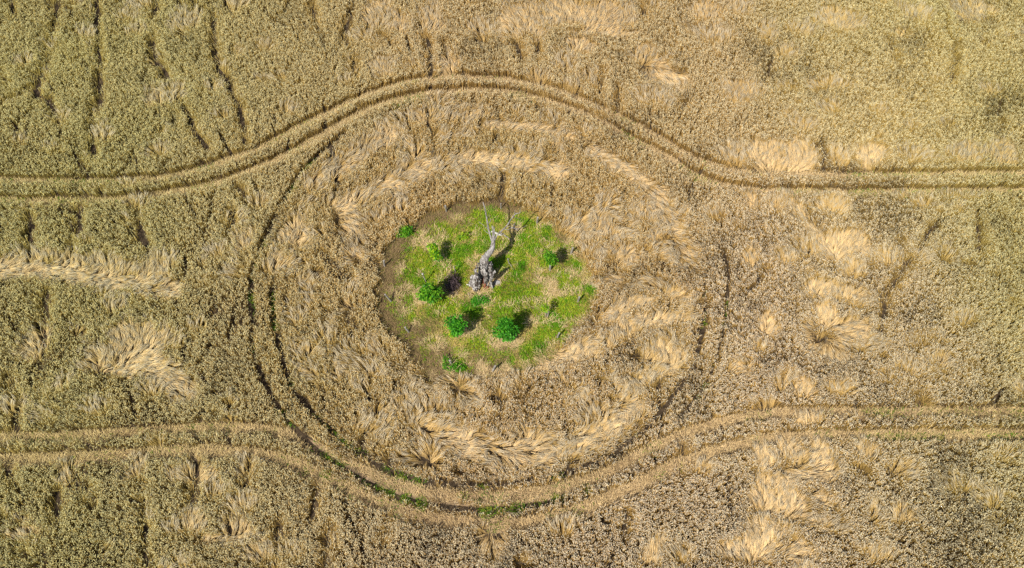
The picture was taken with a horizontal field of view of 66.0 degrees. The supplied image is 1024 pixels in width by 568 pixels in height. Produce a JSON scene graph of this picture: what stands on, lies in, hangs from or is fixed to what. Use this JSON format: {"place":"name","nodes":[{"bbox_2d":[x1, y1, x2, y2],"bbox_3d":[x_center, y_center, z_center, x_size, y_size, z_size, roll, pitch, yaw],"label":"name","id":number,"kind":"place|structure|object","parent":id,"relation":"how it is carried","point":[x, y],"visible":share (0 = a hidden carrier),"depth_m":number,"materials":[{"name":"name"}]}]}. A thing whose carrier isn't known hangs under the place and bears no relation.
{"place":"outdoors","nodes":[
{"label":"outdoors","id":0,"kind":"place"},
{"bbox_2d":[368,195,604,393],"bbox_3d":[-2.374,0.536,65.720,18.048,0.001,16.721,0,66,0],"label":"grass ground","id":1,"kind":"structure","parent":0,"point":[444,310],"depth_m":65.72,"materials":[{"name":"green plant"}]},
{"bbox_2d":[395,225,413,237],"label":"shrub","id":2,"kind":"object","parent":1,"relation":"on","point":[406,230],"visible":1,"depth_m":67.34,"materials":[{"name":"green plant"}]},
{"bbox_2d":[416,282,443,304],"bbox_3d":[-6.588,0.836,63.651,2.364,3.714,1.486,0,66,0],"label":"sapling","id":3,"kind":"object","parent":1,"relation":"on","point":[429,295],"visible":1,"depth_m":63.06,"materials":[{"name":"green plant"}]},
{"bbox_2d":[426,242,442,261],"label":"sapling","id":4,"kind":"object","parent":1,"relation":"on","point":[435,254],"visible":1,"depth_m":65.01,"materials":[{"name":"green plant"}]},
{"bbox_2d":[442,354,450,369],"bbox_3d":[-5.204,6.244,62.788,0.769,0.887,1.402,0,66,0],"label":"shrub","id":5,"kind":"object","parent":1,"relation":"on","point":[444,362],"visible":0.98,"depth_m":62.68,"materials":[{"name":"green plant"}]},
{"bbox_2d":[441,269,461,294],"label":"bramble bush","id":6,"kind":"object","parent":1,"relation":"on","point":[453,278],"visible":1,"depth_m":65.38,"materials":[{"name":"brown plant"}]},
{"bbox_2d":[443,314,467,338],"bbox_3d":[-4.410,3.522,62.605,1.989,3.440,1.570,0,66,0],"label":"sapling","id":7,"kind":"object","parent":1,"relation":"on","point":[455,326],"visible":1,"depth_m":61.68,"materials":[{"name":"green plant"}]},
{"bbox_2d":[448,363,466,371],"bbox_3d":[-4.347,6.685,62.727,1.538,0.762,0.832,0,66,0],"label":"shrub","id":8,"kind":"object","parent":1,"relation":"on","point":[461,366],"visible":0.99,"depth_m":62.62,"materials":[{"name":"green plant"}]},
{"bbox_2d":[456,231,468,240],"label":"shrub","id":9,"kind":"object","parent":1,"relation":"on","point":[463,237],"visible":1,"depth_m":67.32,"materials":[{"name":"green plant"}]},
{"bbox_2d":[470,295,490,306],"bbox_3d":[-2.597,1.360,65.040,1.717,0.759,0.963,-9,66,-4],"label":"shrub","id":10,"kind":"object","parent":1,"relation":"on","point":[479,300],"visible":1,"depth_m":64.91,"materials":[{"name":"green plant"}]},
{"bbox_2d":[468,203,518,292],"bbox_3d":[-1.454,-2.722,65.058,3.443,4.483,6.615,13,67,6],"label":"dead tree","id":11,"kind":"object","parent":1,"relation":"on","point":[485,273],"visible":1,"depth_m":64.30,"materials":[{"name":"grey wood"}]},
{"bbox_2d":[491,316,519,342],"bbox_3d":[-0.508,3.740,62.244,2.326,3.923,1.572,0,66,0],"label":"sapling","id":12,"kind":"object","parent":1,"relation":"on","point":[505,328],"visible":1,"depth_m":61.50,"materials":[{"name":"green plant"}]},
{"bbox_2d":[541,304,549,316],"bbox_3d":[2.663,2.268,63.786,0.724,2.404,0.712,0,66,0],"label":"sapling","id":13,"kind":"object","parent":1,"relation":"on","point":[545,308],"visible":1,"depth_m":63.05,"materials":[{"name":"green plant"}]},
{"bbox_2d":[543,250,558,270],"bbox_3d":[3.198,-1.790,65.082,1.420,3.335,1.166,0,66,0],"label":"sapling","id":14,"kind":"object","parent":1,"relation":"on","point":[550,259],"visible":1,"depth_m":64.19,"materials":[{"name":"green plant"}]},
{"bbox_2d":[0,0,1023,567],"bbox_3d":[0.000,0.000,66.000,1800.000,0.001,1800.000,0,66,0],"label":"ground","id":15,"kind":"structure","parent":0,"point":[144,240],"depth_m":63.92,"materials":[{"name":"brown plant"}]},
{"bbox_2d":[249,136,563,514],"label":"wheel track","id":16,"kind":"structure","parent":15,"relation":"on","point":[310,444],"depth_m":60.56,"materials":[{"name":"soil"}]},
{"bbox_2d":[271,228,705,490],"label":"wheel track","id":17,"kind":"structure","parent":15,"relation":"on","point":[665,408],"depth_m":60.84,"materials":[{"name":"soil"}]},
{"bbox_2d":[0,0,1023,567],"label":"standing wheat","id":18,"kind":"object","parent":15,"relation":"on","point":[932,66],"visible":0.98,"depth_m":66.94,"materials":[{"name":"beige plant"}]},
{"bbox_2d":[0,0,1023,567],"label":"flattened wheat","id":19,"kind":"object","parent":15,"relation":"on","point":[606,18],"visible":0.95,"depth_m":65.69,"materials":[{"name":"plant"}]},
{"bbox_2d":[0,73,1023,535],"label":"wheel track","id":20,"kind":"object","parent":15,"relation":"on","point":[84,433],"visible":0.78,"depth_m":60.66,"materials":[{"name":"soil"}]},
{"bbox_2d":[0,430,1023,532],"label":"wheel track","id":21,"kind":"structure","parent":15,"relation":"on","point":[348,485],"depth_m":59.94,"materials":[{"name":"soil"}]},
{"bbox_2d":[0,407,1023,507],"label":"wheel track","id":22,"kind":"structure","parent":15,"relation":"on","point":[368,478],"depth_m":60.72,"materials":[{"name":"soil"}]},
{"bbox_2d":[0,74,1023,545],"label":"track weeds","id":23,"kind":"object","parent":15,"relation":"on","point":[518,508],"visible":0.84,"depth_m":60.66,"materials":[{"name":"green plant"}]},
{"bbox_2d":[1,77,1023,188],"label":"wheel track","id":24,"kind":"structure","parent":15,"relation":"on","point":[846,176],"depth_m":70.90,"materials":[{"name":"soil"}]},
{"bbox_2d":[677,254,728,420],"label":"wheel track","id":25,"kind":"structure","parent":15,"relation":"on","point":[684,412],"depth_m":63.88,"materials":[{"name":"soil"}]}
]}

